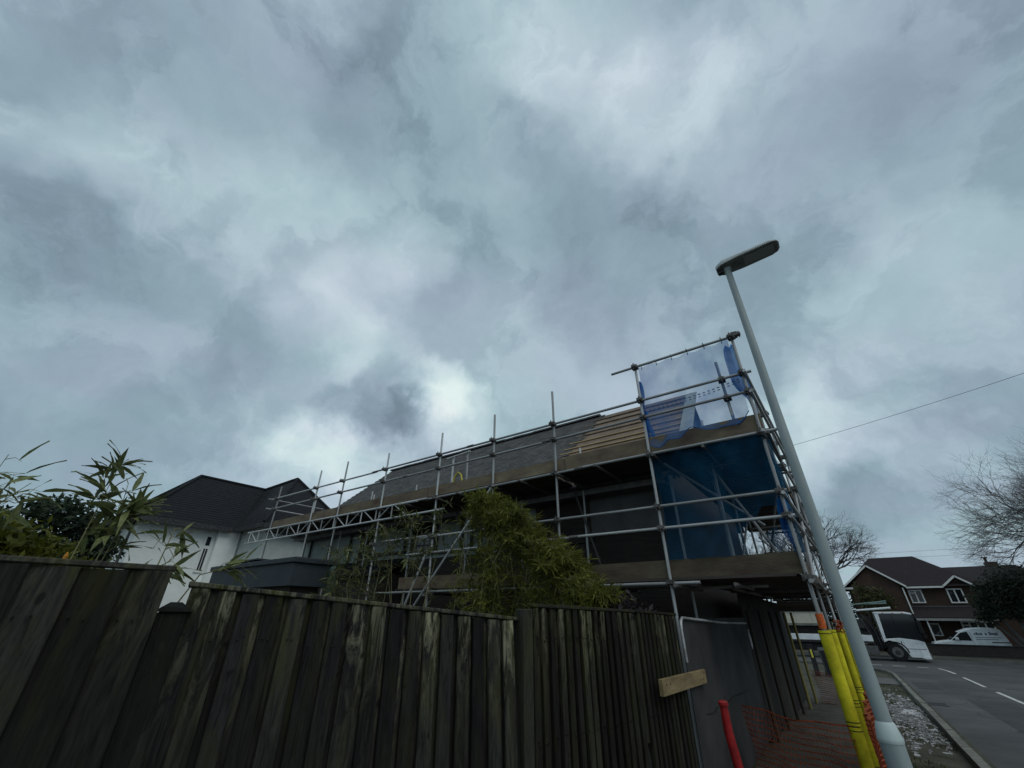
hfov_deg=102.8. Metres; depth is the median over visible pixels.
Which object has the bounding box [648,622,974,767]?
ground
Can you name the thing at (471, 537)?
window
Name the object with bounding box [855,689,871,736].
foam guard
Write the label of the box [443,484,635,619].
bamboo
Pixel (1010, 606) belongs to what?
evergreen tree
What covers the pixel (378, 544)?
window
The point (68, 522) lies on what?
evergreen tree
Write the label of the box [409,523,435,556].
window
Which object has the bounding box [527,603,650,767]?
wooden fence
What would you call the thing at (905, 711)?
gravel verge
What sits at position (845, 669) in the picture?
foam guard
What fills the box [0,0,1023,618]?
sky
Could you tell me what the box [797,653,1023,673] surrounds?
crossing road
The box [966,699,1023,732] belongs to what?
road patch
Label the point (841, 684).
foam guard
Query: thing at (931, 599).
brick house
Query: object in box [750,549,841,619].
bare tree
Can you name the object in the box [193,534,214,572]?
window
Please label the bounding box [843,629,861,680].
foam guard
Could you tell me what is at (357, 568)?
bamboo
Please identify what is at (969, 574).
brick house
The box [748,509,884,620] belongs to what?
bare tree
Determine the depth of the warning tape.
5.01 m
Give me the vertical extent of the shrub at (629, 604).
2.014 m
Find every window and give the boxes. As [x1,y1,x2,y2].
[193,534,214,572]
[368,527,408,556]
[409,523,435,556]
[434,519,463,554]
[470,512,519,550]
[878,614,923,641]
[907,590,925,602]
[929,623,943,635]
[945,588,967,602]
[960,621,995,628]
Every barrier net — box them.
[742,705,859,767]
[812,671,858,704]
[862,684,886,767]
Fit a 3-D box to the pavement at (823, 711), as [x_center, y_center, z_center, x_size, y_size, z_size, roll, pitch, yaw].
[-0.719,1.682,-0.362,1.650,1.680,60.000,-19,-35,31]
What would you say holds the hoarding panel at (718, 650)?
on the ground at (958, 759)
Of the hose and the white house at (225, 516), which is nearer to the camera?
the hose
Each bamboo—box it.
[0,441,78,530]
[68,440,171,568]
[137,519,261,601]
[313,497,456,606]
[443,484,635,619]
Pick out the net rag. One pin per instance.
(838, 625)
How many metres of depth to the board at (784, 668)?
9.62 m
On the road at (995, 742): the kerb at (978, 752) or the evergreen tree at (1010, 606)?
the kerb at (978, 752)
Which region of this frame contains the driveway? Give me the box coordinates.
[877,678,900,684]
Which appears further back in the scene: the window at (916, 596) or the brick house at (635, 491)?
the window at (916, 596)
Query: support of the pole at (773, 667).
on the pavement at (823, 711)
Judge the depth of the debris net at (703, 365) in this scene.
7.16 m
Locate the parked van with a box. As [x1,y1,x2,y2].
[931,628,1011,645]
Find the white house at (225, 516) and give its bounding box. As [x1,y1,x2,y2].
[105,474,329,612]
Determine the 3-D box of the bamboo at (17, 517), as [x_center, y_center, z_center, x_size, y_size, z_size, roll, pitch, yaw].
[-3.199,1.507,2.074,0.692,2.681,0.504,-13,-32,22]
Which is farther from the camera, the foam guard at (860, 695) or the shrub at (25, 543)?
the foam guard at (860, 695)
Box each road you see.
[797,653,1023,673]
[873,666,1023,767]
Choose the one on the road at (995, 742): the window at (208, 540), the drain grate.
the drain grate
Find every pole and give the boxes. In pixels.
[745,610,781,742]
[757,611,790,730]
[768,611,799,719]
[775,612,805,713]
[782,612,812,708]
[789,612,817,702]
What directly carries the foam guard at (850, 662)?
attached to the scaffolding
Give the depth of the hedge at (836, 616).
40.78 m
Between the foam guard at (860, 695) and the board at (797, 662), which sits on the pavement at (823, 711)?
the board at (797, 662)
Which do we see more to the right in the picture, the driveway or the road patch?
the road patch
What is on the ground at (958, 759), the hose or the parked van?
the parked van
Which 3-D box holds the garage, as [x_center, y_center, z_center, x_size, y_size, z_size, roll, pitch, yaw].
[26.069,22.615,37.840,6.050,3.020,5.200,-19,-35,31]
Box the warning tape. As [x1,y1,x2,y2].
[815,614,826,628]
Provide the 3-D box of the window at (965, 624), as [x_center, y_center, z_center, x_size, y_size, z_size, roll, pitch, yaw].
[37.161,19.513,32.470,1.900,1.180,0.070,-19,-35,31]
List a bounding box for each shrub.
[0,509,102,568]
[42,540,114,568]
[602,587,659,767]
[850,582,898,632]
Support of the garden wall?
on the ground at (958, 759)
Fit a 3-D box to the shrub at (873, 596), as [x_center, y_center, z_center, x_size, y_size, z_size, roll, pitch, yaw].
[30.906,19.490,34.462,3.283,5.223,2.102,-19,-35,31]
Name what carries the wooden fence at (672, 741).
on the ground at (958, 759)
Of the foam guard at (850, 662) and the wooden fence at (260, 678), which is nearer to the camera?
the wooden fence at (260, 678)
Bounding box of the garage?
[784,611,832,649]
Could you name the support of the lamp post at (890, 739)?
on the ground at (958, 759)
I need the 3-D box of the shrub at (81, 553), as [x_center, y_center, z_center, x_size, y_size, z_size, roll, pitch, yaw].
[-5.798,3.253,5.017,1.434,2.526,2.294,-19,-35,31]
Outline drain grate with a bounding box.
[925,702,949,706]
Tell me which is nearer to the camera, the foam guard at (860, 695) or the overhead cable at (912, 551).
the foam guard at (860, 695)
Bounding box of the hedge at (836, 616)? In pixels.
[770,592,856,629]
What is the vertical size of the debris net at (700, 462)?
1.750 m
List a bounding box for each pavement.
[756,675,882,767]
[796,650,1023,660]
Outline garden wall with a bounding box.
[925,643,1023,658]
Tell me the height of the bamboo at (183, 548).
2.280 m
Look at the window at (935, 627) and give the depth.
33.78 m
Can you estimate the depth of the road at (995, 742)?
12.45 m
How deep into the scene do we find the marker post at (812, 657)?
19.17 m
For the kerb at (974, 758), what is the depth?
8.19 m
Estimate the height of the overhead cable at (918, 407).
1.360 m
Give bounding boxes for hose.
[453,472,462,481]
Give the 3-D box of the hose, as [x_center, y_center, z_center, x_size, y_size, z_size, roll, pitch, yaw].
[-1.464,2.762,10.923,0.392,0.865,0.072,-19,-35,31]
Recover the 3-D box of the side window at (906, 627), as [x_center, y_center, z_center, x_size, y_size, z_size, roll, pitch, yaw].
[25.338,15.913,26.716,1.855,1.550,0.030,-19,-35,31]
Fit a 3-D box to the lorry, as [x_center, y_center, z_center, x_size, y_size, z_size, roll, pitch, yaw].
[23.534,17.253,28.808,8.100,3.455,2.750,-19,-35,31]
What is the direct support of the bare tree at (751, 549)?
on the ground at (958, 759)
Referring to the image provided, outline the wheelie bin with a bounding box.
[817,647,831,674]
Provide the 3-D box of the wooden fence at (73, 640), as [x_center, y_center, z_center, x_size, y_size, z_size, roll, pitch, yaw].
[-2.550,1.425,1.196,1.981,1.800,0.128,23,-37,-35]
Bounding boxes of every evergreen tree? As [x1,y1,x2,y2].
[0,492,127,561]
[963,561,1023,645]
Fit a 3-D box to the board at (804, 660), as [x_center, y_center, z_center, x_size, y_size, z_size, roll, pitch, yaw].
[8.528,7.959,11.976,0.071,2.216,0.072,-7,-32,12]
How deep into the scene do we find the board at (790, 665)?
10.30 m
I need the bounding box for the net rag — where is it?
[833,620,844,633]
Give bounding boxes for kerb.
[796,651,1023,662]
[799,660,990,767]
[899,676,996,767]
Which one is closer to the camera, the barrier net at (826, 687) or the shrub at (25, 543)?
the shrub at (25, 543)
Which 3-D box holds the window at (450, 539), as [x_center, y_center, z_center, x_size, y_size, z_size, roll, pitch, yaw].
[-1.749,4.113,11.404,1.020,1.120,0.070,-19,-35,31]
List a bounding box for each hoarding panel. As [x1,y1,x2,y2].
[678,616,771,767]
[737,593,806,742]
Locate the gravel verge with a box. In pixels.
[884,694,952,756]
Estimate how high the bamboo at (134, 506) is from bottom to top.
2.827 m
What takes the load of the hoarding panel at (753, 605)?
on the ground at (958, 759)
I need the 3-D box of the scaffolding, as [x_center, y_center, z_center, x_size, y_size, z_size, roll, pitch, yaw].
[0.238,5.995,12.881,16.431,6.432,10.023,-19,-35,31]
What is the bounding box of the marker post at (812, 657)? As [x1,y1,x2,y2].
[807,644,820,675]
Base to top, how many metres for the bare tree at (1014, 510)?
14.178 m
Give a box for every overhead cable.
[795,373,1023,444]
[803,545,1006,557]
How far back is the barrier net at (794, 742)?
4.93 m
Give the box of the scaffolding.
[244,331,860,767]
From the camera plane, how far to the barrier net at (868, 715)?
3.60 m
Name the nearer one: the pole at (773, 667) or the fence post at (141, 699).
the fence post at (141, 699)
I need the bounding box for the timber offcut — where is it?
[658,669,706,696]
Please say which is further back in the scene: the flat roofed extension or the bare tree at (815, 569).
the bare tree at (815, 569)
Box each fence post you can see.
[100,602,191,767]
[515,609,534,767]
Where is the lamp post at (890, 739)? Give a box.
[715,239,912,767]
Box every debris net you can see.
[639,337,757,447]
[654,435,805,559]
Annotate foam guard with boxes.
[818,630,860,726]
[827,630,859,702]
[834,629,862,689]
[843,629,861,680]
[849,727,874,767]
[854,703,879,767]
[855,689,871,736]
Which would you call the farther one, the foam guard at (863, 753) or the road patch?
the road patch
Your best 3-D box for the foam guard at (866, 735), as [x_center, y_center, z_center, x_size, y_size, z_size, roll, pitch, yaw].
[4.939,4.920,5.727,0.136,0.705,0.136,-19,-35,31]
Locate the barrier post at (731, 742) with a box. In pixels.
[718,700,743,767]
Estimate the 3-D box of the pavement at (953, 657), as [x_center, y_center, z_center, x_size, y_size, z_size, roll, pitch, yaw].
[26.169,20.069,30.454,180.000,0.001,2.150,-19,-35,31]
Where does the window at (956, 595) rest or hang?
in the brick house at (931, 599)
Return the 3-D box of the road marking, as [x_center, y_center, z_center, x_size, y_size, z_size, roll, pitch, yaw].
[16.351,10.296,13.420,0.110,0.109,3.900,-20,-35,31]
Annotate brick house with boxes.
[291,392,743,753]
[844,556,1000,650]
[943,557,1023,645]
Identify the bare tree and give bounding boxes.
[744,530,787,601]
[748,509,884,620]
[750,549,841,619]
[921,432,1023,608]
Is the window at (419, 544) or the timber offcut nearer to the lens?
the timber offcut
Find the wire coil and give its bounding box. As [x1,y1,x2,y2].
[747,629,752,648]
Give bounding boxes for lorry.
[791,600,931,661]
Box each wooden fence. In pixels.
[0,554,176,767]
[128,581,520,767]
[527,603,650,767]
[633,610,698,767]
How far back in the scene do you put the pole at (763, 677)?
7.68 m
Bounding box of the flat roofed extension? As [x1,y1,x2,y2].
[209,556,336,594]
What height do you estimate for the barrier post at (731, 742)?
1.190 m
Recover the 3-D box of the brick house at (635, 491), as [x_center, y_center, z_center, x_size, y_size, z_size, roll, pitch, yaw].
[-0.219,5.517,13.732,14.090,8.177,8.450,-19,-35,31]

